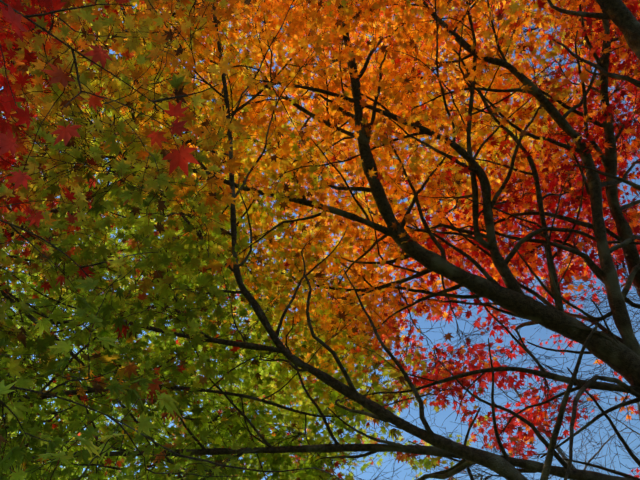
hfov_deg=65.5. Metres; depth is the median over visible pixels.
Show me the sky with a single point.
(526, 332)
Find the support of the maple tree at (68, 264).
on the ground
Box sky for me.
[0,0,639,479]
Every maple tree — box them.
[0,0,488,479]
[0,0,639,479]
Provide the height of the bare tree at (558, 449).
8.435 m
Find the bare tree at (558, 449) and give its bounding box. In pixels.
[448,319,639,479]
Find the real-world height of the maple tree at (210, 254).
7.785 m

